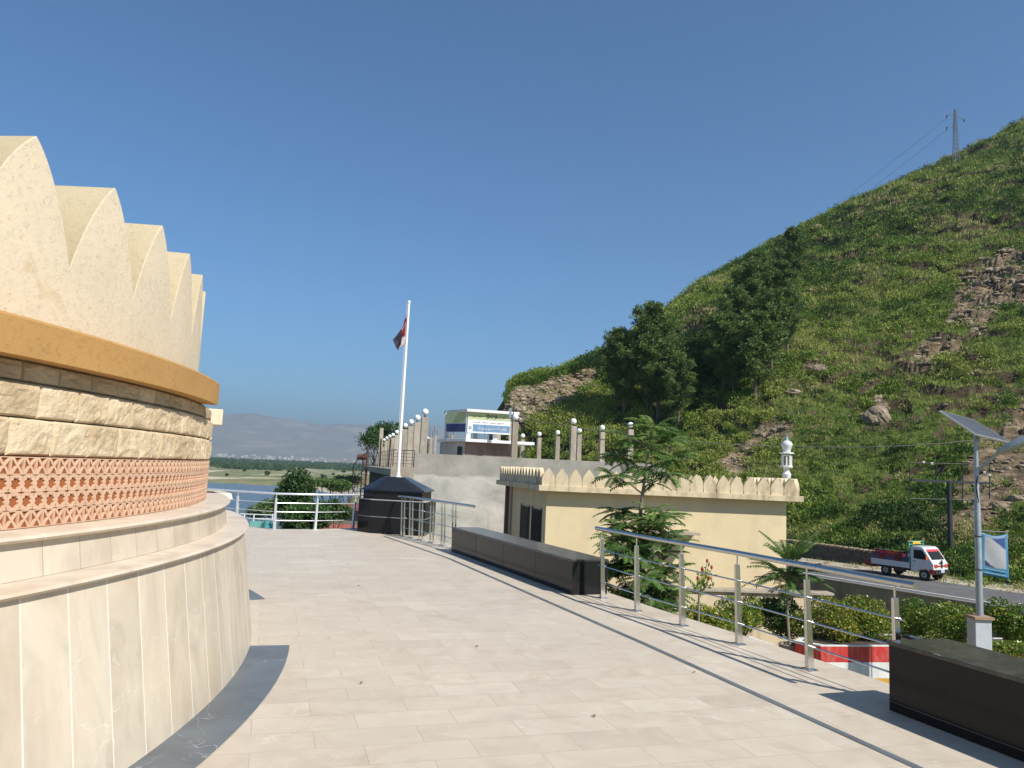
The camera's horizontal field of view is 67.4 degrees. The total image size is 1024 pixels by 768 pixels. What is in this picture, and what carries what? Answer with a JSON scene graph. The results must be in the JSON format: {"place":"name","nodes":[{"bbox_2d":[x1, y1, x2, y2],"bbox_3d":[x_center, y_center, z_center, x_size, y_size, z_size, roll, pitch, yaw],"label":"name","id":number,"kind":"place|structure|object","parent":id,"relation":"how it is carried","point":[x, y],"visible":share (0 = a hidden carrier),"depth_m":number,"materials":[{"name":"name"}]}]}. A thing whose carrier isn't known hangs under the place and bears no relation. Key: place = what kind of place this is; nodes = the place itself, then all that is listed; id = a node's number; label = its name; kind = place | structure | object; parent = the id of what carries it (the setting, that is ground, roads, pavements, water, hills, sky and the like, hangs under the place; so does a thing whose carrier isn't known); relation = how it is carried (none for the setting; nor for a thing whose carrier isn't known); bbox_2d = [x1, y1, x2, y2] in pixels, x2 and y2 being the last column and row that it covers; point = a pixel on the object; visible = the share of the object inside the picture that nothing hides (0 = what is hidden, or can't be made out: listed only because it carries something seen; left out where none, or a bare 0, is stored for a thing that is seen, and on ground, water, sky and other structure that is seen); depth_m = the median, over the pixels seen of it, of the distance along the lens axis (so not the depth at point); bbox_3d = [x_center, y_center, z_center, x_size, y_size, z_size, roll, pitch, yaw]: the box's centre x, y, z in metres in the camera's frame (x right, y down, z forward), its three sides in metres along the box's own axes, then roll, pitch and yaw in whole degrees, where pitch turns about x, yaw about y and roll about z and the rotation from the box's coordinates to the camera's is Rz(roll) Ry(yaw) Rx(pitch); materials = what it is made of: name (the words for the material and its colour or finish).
{"place":"outdoors","nodes":[
{"label":"outdoors","id":0,"kind":"place"},
{"bbox_2d":[240,513,276,528],"bbox_3d":[-7.891,4.656,23.743,1.240,1.280,0.345,3,-6,0],"label":"teal fence","id":1,"kind":"object","parent":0,"point":[261,524],"visible":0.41,"depth_m":23.61,"materials":[{"name":"metal"}]},
{"bbox_2d":[207,483,363,528],"bbox_3d":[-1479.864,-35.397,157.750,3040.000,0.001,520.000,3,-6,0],"label":"river","id":2,"kind":"structure","parent":0,"point":[249,497],"depth_m":243.58,"materials":[{"name":"blue liquid"}]},
{"bbox_2d":[209,413,488,465],"bbox_3d":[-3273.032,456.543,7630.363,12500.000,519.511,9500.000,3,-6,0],"label":"mountains","id":3,"kind":"structure","parent":0,"point":[249,435],"depth_m":7477.97,"materials":[{"name":"stone"}]},
{"bbox_2d":[0,0,1023,437],"label":"sky","id":4,"kind":"structure","parent":0,"point":[526,175],"materials":[{"name":"blue"}]},
{"bbox_2d":[208,457,965,638],"bbox_3d":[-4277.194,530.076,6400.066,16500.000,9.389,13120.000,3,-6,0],"label":"ground","id":5,"kind":"structure","parent":0,"point":[241,476],"depth_m":495.95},
{"bbox_2d":[245,498,281,528],"bbox_3d":[-9.595,8.431,29.281,1.534,8.253,1.454,8,-8,-40],"label":"riverbank tree","id":6,"kind":"object","parent":5,"relation":"on","point":[264,505],"visible":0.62,"depth_m":29.30,"materials":[{"name":"green plant"}]},
{"bbox_2d":[273,467,316,526],"bbox_3d":[-7.686,7.076,26.339,1.471,8.465,1.670,3,-6,0],"label":"riverbank tree","id":7,"kind":"object","parent":5,"relation":"on","point":[300,482],"visible":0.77,"depth_m":26.32,"materials":[{"name":"green plant"}]},
{"bbox_2d":[277,499,332,528],"bbox_3d":[-6.447,6.795,23.420,1.771,6.493,1.854,3,-6,0],"label":"riverbank tree","id":8,"kind":"object","parent":5,"relation":"on","point":[299,512],"visible":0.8,"depth_m":23.20,"materials":[{"name":"green plant"}]},
{"bbox_2d":[208,457,411,470],"bbox_3d":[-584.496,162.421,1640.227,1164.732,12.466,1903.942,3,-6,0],"label":"woodland","id":9,"kind":"object","parent":5,"relation":"on","point":[247,464],"visible":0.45,"depth_m":1078.59,"materials":[{"name":"green plant"}]},
{"bbox_2d":[311,477,352,502],"bbox_3d":[-14.438,11.887,58.942,3.912,9.486,3.077,4,-6,-12],"label":"riverbank tree","id":10,"kind":"object","parent":5,"relation":"on","point":[336,485],"visible":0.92,"depth_m":58.71,"materials":[{"name":"green plant"}]},
{"bbox_2d":[319,498,352,528],"bbox_3d":[-6.427,7.125,26.244,1.587,6.455,1.207,-2,-8,33],"label":"riverbank tree","id":11,"kind":"object","parent":5,"relation":"on","point":[340,512],"visible":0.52,"depth_m":26.34,"materials":[{"name":"green plant"}]},
{"bbox_2d":[324,504,358,528],"bbox_3d":[-6.106,7.457,31.071,3.400,4.880,4.740,3,-6,0],"label":"red roofed hut","id":12,"kind":"object","parent":5,"relation":"on","point":[347,523],"depth_m":30.74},
{"bbox_2d":[332,475,363,502],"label":"riverbank tree","id":13,"kind":"object","parent":5,"relation":"on","point":[346,478],"visible":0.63,"depth_m":73.94,"materials":[{"name":"green plant"}]},
{"bbox_2d":[354,429,384,465],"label":"deck tree","id":14,"kind":"object","parent":5,"relation":"on","point":[369,439],"visible":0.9,"depth_m":71.54,"materials":[{"name":"green plant"}]},
{"bbox_2d":[366,420,399,466],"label":"deck tree","id":15,"kind":"object","parent":5,"relation":"on","point":[388,430],"visible":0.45,"depth_m":77.42,"materials":[{"name":"green plant"}]},
{"bbox_2d":[363,409,664,543],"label":"concrete building","id":16,"kind":"structure","parent":5,"relation":"on","point":[467,479],"depth_m":33.63,"materials":[{"name":"concrete"}]},
{"bbox_2d":[351,446,369,498],"bbox_3d":[-8.206,7.257,42.418,1.520,7.615,1.520,3,-6,0],"label":"spiral stair","id":17,"kind":"object","parent":16,"relation":"attached to","point":[366,467],"visible":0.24,"depth_m":42.56,"materials":[{"name":"metal"}]},
{"bbox_2d":[357,454,365,497],"bbox_3d":[-8.618,5.324,43.639,0.520,2.657,0.320,3,-6,0],"label":"post","id":18,"kind":"object","parent":17,"relation":"attached to","point":[362,458],"visible":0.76,"depth_m":43.63,"materials":[{"name":"metal"}]},
{"bbox_2d":[437,409,533,456],"bbox_3d":[-1.487,3.173,42.029,4.549,3.274,3.450,4,-7,-17],"label":"rooftop kiosk","id":19,"kind":"object","parent":16,"relation":"on","point":[496,424],"visible":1,"depth_m":40.88,"materials":[{"name":"white paint"}]},
{"bbox_2d":[457,446,461,454],"bbox_3d":[-2.779,3.893,40.429,0.300,1.200,0.060,-3,-8,39],"label":"door","id":20,"kind":"structure","parent":19,"relation":"in","point":[459,449],"depth_m":40.44,"materials":[{"name":"black paint"}]},
{"bbox_2d":[509,387,520,421],"bbox_3d":[0.146,2.386,39.377,0.657,4.516,0.100,3,-6,0],"label":"antenna mast","id":21,"kind":"object","parent":16,"relation":"on","point":[510,411],"visible":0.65,"depth_m":39.44,"materials":[{"name":"metal"}]},
{"bbox_2d":[518,416,1022,447],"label":"power cable","id":22,"kind":"object","parent":21,"relation":"attached to","point":[792,446],"visible":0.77,"depth_m":43.03,"materials":[{"name":"black paint"}]},
{"bbox_2d":[588,415,700,618],"bbox_3d":[2.105,3.445,12.217,2.040,6.023,1.952,3,-6,0],"label":"ailanthus tree","id":23,"kind":"object","parent":5,"relation":"on","point":[665,592],"visible":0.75,"depth_m":12.27,"materials":[{"name":"green plant"}]},
{"bbox_2d":[496,466,803,591],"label":"yellow building","id":24,"kind":"structure","parent":5,"relation":"on","point":[549,508],"depth_m":24.06,"materials":[{"name":"paint"}]},
{"bbox_2d":[519,503,529,538],"bbox_3d":[0.422,5.430,26.709,0.112,2.460,1.340,4,-6,-11],"label":"window","id":25,"kind":"structure","parent":24,"relation":"in","point":[524,511],"depth_m":26.62,"materials":[{"name":"black glass"}]},
{"bbox_2d":[530,506,541,541],"bbox_3d":[0.771,5.263,25.053,0.112,2.460,1.340,4,-6,-11],"label":"window","id":26,"kind":"structure","parent":24,"relation":"in","point":[536,514],"depth_m":24.98,"materials":[{"name":"black glass"}]},
{"bbox_2d":[779,434,793,478],"bbox_3d":[10.514,2.962,29.403,0.536,2.400,0.536,5,-7,-22],"label":"minaret","id":27,"kind":"object","parent":24,"relation":"on","point":[786,444],"visible":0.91,"depth_m":29.30,"materials":[{"name":"white paint"}]},
{"bbox_2d":[691,559,715,621],"bbox_3d":[3.217,4.815,13.089,0.540,3.589,0.362,6,-7,-26],"label":"flowering shrub","id":28,"kind":"object","parent":5,"relation":"on","point":[702,580],"visible":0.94,"depth_m":13.19,"materials":[{"name":"green plant"}]},
{"bbox_2d":[622,584,833,646],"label":"garden wall","id":29,"kind":"structure","parent":5,"relation":"on","point":[708,600],"depth_m":21.88,"materials":[{"name":"yellow paint"}]},
{"bbox_2d":[747,636,773,644],"bbox_3d":[4.349,6.402,17.026,2.574,1.400,1.266,5,-7,-18],"label":"painted planter","id":30,"kind":"object","parent":5,"relation":"on","point":[758,639],"visible":0.09,"depth_m":17.41,"materials":[{"name":"white paint"}]},
{"bbox_2d":[686,602,734,632],"bbox_3d":[4.290,5.358,16.831,1.161,1.075,1.036,3,-6,0],"label":"shrub","id":31,"kind":"object","parent":30,"relation":"in","point":[712,621],"visible":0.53,"depth_m":16.72,"materials":[{"name":"green plant"}]},
{"bbox_2d":[714,595,764,635],"bbox_3d":[5.201,5.340,17.674,1.202,0.986,1.061,3,-6,0],"label":"shrub","id":32,"kind":"object","parent":30,"relation":"on","point":[750,615],"visible":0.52,"depth_m":17.51,"materials":[{"name":"green plant"}]},
{"bbox_2d":[778,641,794,651],"bbox_3d":[6.408,6.641,17.742,0.500,1.260,0.487,3,-6,0],"label":"plant pot","id":33,"kind":"object","parent":5,"relation":"on","point":[784,645],"visible":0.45,"depth_m":17.67,"materials":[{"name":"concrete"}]},
{"bbox_2d":[742,530,835,644],"bbox_3d":[6.491,4.728,18.044,2.265,2.738,2.168,3,-6,0],"label":"ailanthus tree","id":34,"kind":"object","parent":33,"relation":"in","point":[791,554],"visible":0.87,"depth_m":17.83,"materials":[{"name":"green plant"}]},
{"bbox_2d":[795,633,922,682],"bbox_3d":[8.078,6.663,17.922,3.506,1.400,1.347,4,-6,-10],"label":"painted planter","id":35,"kind":"object","parent":5,"relation":"on","point":[869,652],"visible":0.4,"depth_m":17.28,"materials":[{"name":"red paint"}]},
{"bbox_2d":[754,595,803,639],"bbox_3d":[6.511,5.620,18.559,1.442,1.108,1.034,3,-6,0],"label":"shrub","id":36,"kind":"object","parent":35,"relation":"in","point":[778,625],"visible":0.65,"depth_m":18.34,"materials":[{"name":"green plant"}]},
{"bbox_2d":[786,595,863,641],"bbox_3d":[7.294,5.556,18.006,1.729,1.177,1.066,3,-6,0],"label":"shrub","id":37,"kind":"object","parent":35,"relation":"in","point":[840,622],"visible":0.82,"depth_m":17.84,"materials":[{"name":"green plant"}]},
{"bbox_2d":[828,593,891,640],"bbox_3d":[8.329,5.497,18.152,1.549,1.049,1.071,3,-6,0],"label":"shrub","id":38,"kind":"object","parent":35,"relation":"on","point":[871,624],"visible":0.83,"depth_m":17.94,"materials":[{"name":"green plant"}]},
{"bbox_2d":[885,597,952,638],"bbox_3d":[10.088,6.020,19.134,1.971,1.384,1.060,5,-7,-20],"label":"shrub","id":39,"kind":"object","parent":35,"relation":"in","point":[911,625],"visible":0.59,"depth_m":18.86,"materials":[{"name":"green plant"}]},
{"bbox_2d":[922,600,975,642],"bbox_3d":[10.391,5.698,18.029,1.436,1.165,0.937,4,-6,-12],"label":"shrub","id":40,"kind":"object","parent":35,"relation":"in","point":[954,621],"visible":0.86,"depth_m":18.01,"materials":[{"name":"green plant"}]},
{"bbox_2d":[786,573,1023,637],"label":"retaining wall","id":41,"kind":"structure","parent":5,"relation":"on","point":[843,589],"depth_m":36.90,"materials":[{"name":"concrete"}]},
{"bbox_2d":[909,461,990,550],"bbox_3d":[26.544,8.316,46.433,4.998,7.376,0.465,3,-6,0],"label":"utility pole","id":42,"kind":"object","parent":5,"relation":"on","point":[949,499],"visible":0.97,"depth_m":46.63,"materials":[{"name":"metal"}]},
{"bbox_2d":[939,410,1023,649],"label":"solar street lamp","id":43,"kind":"object","parent":5,"relation":"on","point":[979,628],"visible":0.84,"depth_m":15.66,"materials":[{"name":"metal"}]},
{"bbox_2d":[974,530,1008,580],"bbox_3d":[9.834,3.514,15.757,0.687,0.995,0.152,3,-6,0],"label":"banner sign","id":44,"kind":"object","parent":43,"relation":"attached to","point":[995,562],"visible":1,"depth_m":15.72,"materials":[{"name":"blue"}]},
{"bbox_2d":[965,637,1023,657],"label":"shrub","id":45,"kind":"object","parent":5,"relation":"on","point":[1008,647],"visible":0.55,"depth_m":15.91,"materials":[{"name":"green plant"}]},
{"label":"painted planter","id":46,"kind":"object","parent":5,"relation":"on","visible":0},
{"bbox_2d":[983,596,1023,658],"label":"shrub","id":47,"kind":"object","parent":46,"relation":"in","point":[1008,623],"visible":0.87,"depth_m":17.07,"materials":[{"name":"green plant"}]},
{"bbox_2d":[315,487,1023,593],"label":"verge","id":48,"kind":"structure","parent":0,"point":[877,570],"depth_m":43.74,"materials":[{"name":"concrete"}]},
{"bbox_2d":[489,434,1023,585],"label":"roadside bushes","id":49,"kind":"object","parent":48,"relation":"on","point":[851,531],"visible":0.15,"depth_m":50.27,"materials":[{"name":"green plant"}]},
{"bbox_2d":[786,539,876,566],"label":"stone wall","id":50,"kind":"structure","parent":48,"relation":"on","point":[842,554],"depth_m":48.03,"materials":[{"name":"stone"}]},
{"bbox_2d":[489,118,1023,592],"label":"hill","id":51,"kind":"structure","parent":0,"point":[965,392],"depth_m":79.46,"materials":[{"name":"plant"}]},
{"bbox_2d":[594,325,636,406],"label":"pine tree","id":52,"kind":"object","parent":51,"relation":"on","point":[610,337],"visible":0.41,"depth_m":88.40,"materials":[{"name":"green plant"}]},
{"bbox_2d":[604,332,641,416],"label":"pine tree","id":53,"kind":"object","parent":51,"relation":"on","point":[626,382],"visible":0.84,"depth_m":86.95,"materials":[{"name":"green plant"}]},
{"bbox_2d":[636,354,666,418],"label":"pine tree","id":54,"kind":"object","parent":51,"relation":"on","point":[649,400],"visible":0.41,"depth_m":84.99,"materials":[{"name":"green plant"}]},
{"bbox_2d":[624,300,685,409],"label":"pine tree","id":55,"kind":"object","parent":51,"relation":"on","point":[646,317],"visible":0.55,"depth_m":86.18,"materials":[{"name":"green plant"}]},
{"bbox_2d":[626,323,688,420],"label":"pine tree","id":56,"kind":"object","parent":51,"relation":"on","point":[661,338],"visible":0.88,"depth_m":84.44,"materials":[{"name":"green plant"}]},
{"bbox_2d":[658,350,697,426],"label":"pine tree","id":57,"kind":"object","parent":51,"relation":"on","point":[684,374],"visible":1,"depth_m":82.06,"materials":[{"name":"green plant"}]},
{"bbox_2d":[697,310,745,390],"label":"pine tree","id":58,"kind":"object","parent":51,"relation":"on","point":[727,326],"visible":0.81,"depth_m":84.67,"materials":[{"name":"green plant"}]},
{"bbox_2d":[715,341,747,391],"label":"pine tree","id":59,"kind":"object","parent":51,"relation":"on","point":[733,377],"visible":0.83,"depth_m":83.23,"materials":[{"name":"green plant"}]},
{"bbox_2d":[711,282,754,367],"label":"pine tree","id":60,"kind":"object","parent":51,"relation":"on","point":[732,298],"visible":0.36,"depth_m":87.51,"materials":[{"name":"green plant"}]},
{"bbox_2d":[727,257,773,315],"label":"pine tree","id":61,"kind":"object","parent":51,"relation":"on","point":[752,277],"visible":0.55,"depth_m":91.89,"materials":[{"name":"green plant"}]},
{"bbox_2d":[735,249,771,285],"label":"pine tree","id":62,"kind":"object","parent":51,"relation":"on","point":[761,254],"visible":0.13,"depth_m":100.22,"materials":[{"name":"green plant"}]},
{"bbox_2d":[732,309,788,403],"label":"pine tree","id":63,"kind":"object","parent":51,"relation":"on","point":[758,330],"visible":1,"depth_m":80.83,"materials":[{"name":"green plant"}]},
{"bbox_2d":[501,179,1023,534],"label":"scree","id":64,"kind":"structure","parent":51,"relation":"on","point":[972,326],"depth_m":94.38,"materials":[{"name":"stone"}]},
{"bbox_2d":[504,115,1023,588],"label":"hillside scrub","id":65,"kind":"object","parent":51,"relation":"on","point":[824,504],"visible":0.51,"depth_m":86.07,"materials":[{"name":"green plant"}]},
{"bbox_2d":[750,284,795,369],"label":"pine tree","id":66,"kind":"object","parent":51,"relation":"on","point":[773,302],"visible":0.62,"depth_m":85.11,"materials":[{"name":"green plant"}]},
{"bbox_2d":[771,240,787,259],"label":"pine tree","id":67,"kind":"object","parent":51,"relation":"on","point":[776,245],"visible":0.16,"depth_m":125.32,"materials":[{"name":"green plant"}]},
{"bbox_2d":[762,257,803,319],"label":"pine tree","id":68,"kind":"object","parent":51,"relation":"on","point":[780,271],"visible":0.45,"depth_m":93.09,"materials":[{"name":"green plant"}]},
{"bbox_2d":[775,285,807,350],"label":"pine tree","id":69,"kind":"object","parent":51,"relation":"on","point":[789,292],"visible":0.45,"depth_m":89.12,"materials":[{"name":"green plant"}]},
{"bbox_2d":[771,226,814,284],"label":"pine tree","id":70,"kind":"object","parent":51,"relation":"on","point":[793,241],"visible":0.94,"depth_m":114.54,"materials":[{"name":"green plant"}]},
{"bbox_2d":[785,389,800,394],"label":"boulder","id":71,"kind":"object","parent":51,"relation":"on","point":[793,391],"visible":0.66,"depth_m":79.94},
{"bbox_2d":[807,363,827,374],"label":"boulder","id":72,"kind":"object","parent":51,"relation":"on","point":[819,366],"visible":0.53,"depth_m":82.82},
{"bbox_2d":[861,405,891,424],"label":"boulder","id":73,"kind":"object","parent":51,"relation":"on","point":[877,414],"visible":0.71,"depth_m":70.93,"materials":[{"name":"stone"}]},
{"bbox_2d":[946,109,963,161],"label":"power pylon","id":74,"kind":"object","parent":51,"relation":"on","point":[955,125],"visible":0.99,"depth_m":186.12,"materials":[{"name":"metal"}]},
{"bbox_2d":[989,500,1007,510],"bbox_3d":[33.527,8.484,52.943,1.173,0.926,1.169,-2,-8,36],"label":"boulder","id":75,"kind":"object","parent":51,"relation":"on","point":[994,504],"visible":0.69,"depth_m":52.61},
{"bbox_2d":[1007,494,1023,501],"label":"boulder","id":76,"kind":"object","parent":51,"relation":"on","point":[1014,497],"visible":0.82,"depth_m":53.12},
{"bbox_2d":[786,560,1023,608],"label":"road","id":77,"kind":"structure","parent":0,"point":[944,589],"depth_m":37.61,"materials":[{"name":"asphalt"}]},
{"bbox_2d":[791,570,1002,604],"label":"road line","id":78,"kind":"object","parent":77,"relation":"on","point":[896,587],"visible":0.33,"depth_m":37.17,"materials":[{"name":"paint"}]},
{"bbox_2d":[865,538,949,580],"bbox_3d":[21.555,9.456,42.081,1.764,2.124,4.076,6,-7,-32],"label":"pickup truck","id":79,"kind":"object","parent":77,"relation":"on","point":[927,561],"visible":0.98,"depth_m":40.88,"materials":[{"name":"white paint"}]},
{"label":"crate","id":80,"kind":"object","parent":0,"visible":0},
{"bbox_2d":[901,557,910,561],"bbox_3d":[21.360,9.498,41.556,0.320,0.240,0.420,7,-8,-35],"label":"crate","id":81,"kind":"object","parent":80,"relation":"on","point":[905,559],"visible":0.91,"depth_m":41.49,"materials":[{"name":"plastic"}]},
{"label":"crate","id":82,"kind":"object","parent":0,"visible":0},
{"bbox_2d":[894,556,903,560],"bbox_3d":[21.123,9.528,41.925,0.320,0.240,0.420,6,-7,-31],"label":"crate","id":83,"kind":"object","parent":82,"relation":"on","point":[897,558],"visible":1,"depth_m":41.85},
{"bbox_2d":[895,551,905,556],"bbox_3d":[21.251,9.298,42.026,0.320,0.240,0.420,7,-8,-35],"label":"crate","id":84,"kind":"object","parent":83,"relation":"on","point":[899,553],"visible":1,"depth_m":41.94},
{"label":"crate","id":85,"kind":"object","parent":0,"visible":0},
{"bbox_2d":[886,555,895,559],"bbox_3d":[20.885,9.558,42.294,0.320,0.240,0.420,7,-8,-34],"label":"crate","id":86,"kind":"object","parent":85,"relation":"on","point":[890,557],"visible":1,"depth_m":42.22,"materials":[{"name":"plastic"}]},
{"bbox_2d":[887,550,895,555],"bbox_3d":[21.013,9.328,42.395,0.320,0.240,0.420,7,-8,-34],"label":"crate","id":87,"kind":"object","parent":86,"relation":"on","point":[891,552],"visible":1,"depth_m":42.37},
{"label":"crate","id":88,"kind":"object","parent":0,"visible":0},
{"bbox_2d":[878,554,888,558],"bbox_3d":[20.647,9.589,42.663,0.320,0.240,0.420,7,-8,-33],"label":"crate","id":89,"kind":"object","parent":88,"relation":"on","point":[883,556],"visible":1,"depth_m":42.61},
{"bbox_2d":[880,549,889,554],"bbox_3d":[20.776,9.359,42.764,0.320,0.240,0.420,7,-8,-35],"label":"crate","id":90,"kind":"object","parent":89,"relation":"on","point":[883,551],"visible":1,"depth_m":42.72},
{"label":"crate","id":91,"kind":"object","parent":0,"visible":0},
{"bbox_2d":[871,553,880,557],"bbox_3d":[20.410,9.619,43.032,0.320,0.240,0.420,7,-8,-33],"label":"crate","id":92,"kind":"object","parent":91,"relation":"on","point":[875,555],"visible":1,"depth_m":42.97,"materials":[{"name":"plastic"}]},
{"bbox_2d":[872,549,880,553],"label":"crate","id":93,"kind":"object","parent":92,"relation":"on","point":[877,551],"visible":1,"depth_m":43.02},
{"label":"terrace base","id":94,"kind":"structure","parent":0,"visible":0},
{"bbox_2d":[195,526,1023,767],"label":"terrace floor","id":95,"kind":"structure","parent":94,"relation":"on","point":[401,631],"depth_m":6.19,"materials":[{"name":"tile"}]},
{"bbox_2d":[0,136,251,767],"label":"round monument","id":96,"kind":"object","parent":95,"relation":"on","point":[125,629],"visible":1,"depth_m":4.50,"materials":[{"name":"stone"}]},
{"bbox_2d":[128,645,288,767],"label":"floor border","id":97,"kind":"object","parent":95,"relation":"on","point":[219,719],"visible":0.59,"depth_m":5.08,"materials":[{"name":"grey stone"}]},
{"bbox_2d":[249,589,264,599],"bbox_3d":[-3.821,2.658,10.107,0.496,0.001,2.274,7,-8,-37],"label":"floor border","id":98,"kind":"object","parent":95,"relation":"on","point":[253,595],"visible":0.12,"depth_m":9.46,"materials":[{"name":"grey stone"}]},
{"bbox_2d":[207,488,359,529],"bbox_3d":[-6.074,3.114,19.130,4.282,0.886,1.393,3,-6,0],"label":"steel railing","id":99,"kind":"object","parent":95,"relation":"on","point":[316,512],"visible":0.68,"depth_m":18.90,"materials":[{"name":"metal"}]},
{"bbox_2d":[357,476,435,535],"bbox_3d":[-2.900,3.033,19.357,1.784,1.366,1.589,2,-6,5],"label":"flag pedestal","id":100,"kind":"object","parent":95,"relation":"on","point":[379,508],"visible":0.95,"depth_m":18.72,"materials":[{"name":"black stone"}]},
{"bbox_2d":[394,301,410,476],"bbox_3d":[-2.788,0.128,19.692,0.180,4.626,0.175,3,-6,0],"label":"flagpole","id":101,"kind":"object","parent":100,"relation":"on","point":[402,399],"visible":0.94,"depth_m":19.64,"materials":[{"name":"metal"}]},
{"bbox_2d":[393,315,406,349],"bbox_3d":[-2.887,-1.355,19.858,0.349,0.962,0.129,3,-6,-6],"label":"flag","id":102,"kind":"object","parent":101,"relation":"attached to","point":[399,339],"visible":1,"depth_m":19.83,"materials":[{"name":"fabric"}]},
{"bbox_2d":[398,495,475,547],"bbox_3d":[-1.707,3.019,16.860,0.174,0.956,3.880,6,-7,-30],"label":"steel railing","id":103,"kind":"object","parent":95,"relation":"on","point":[430,512],"visible":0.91,"depth_m":17.08,"materials":[{"name":"silver metal"}]},
{"bbox_2d":[451,527,608,594],"bbox_3d":[0.077,2.926,13.162,0.600,0.485,5.260,5,-7,-23],"label":"granite bench","id":104,"kind":"object","parent":95,"relation":"on","point":[570,572],"visible":1,"depth_m":11.98,"materials":[{"name":"stone"}]},
{"bbox_2d":[384,536,922,767],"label":"floor line","id":105,"kind":"object","parent":95,"relation":"on","point":[896,757],"visible":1,"depth_m":6.40,"materials":[{"name":"grey stone"}]},
{"bbox_2d":[595,526,917,699],"bbox_3d":[2.182,2.245,8.320,0.179,0.956,5.158,5,-7,-22],"label":"steel railing","id":106,"kind":"object","parent":95,"relation":"on","point":[895,617],"visible":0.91,"depth_m":7.85,"materials":[{"name":"silver metal"}]},
{"bbox_2d":[887,638,1023,761],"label":"granite bench","id":107,"kind":"object","parent":95,"relation":"on","point":[972,693],"visible":1,"depth_m":5.35,"materials":[{"name":"stone"}]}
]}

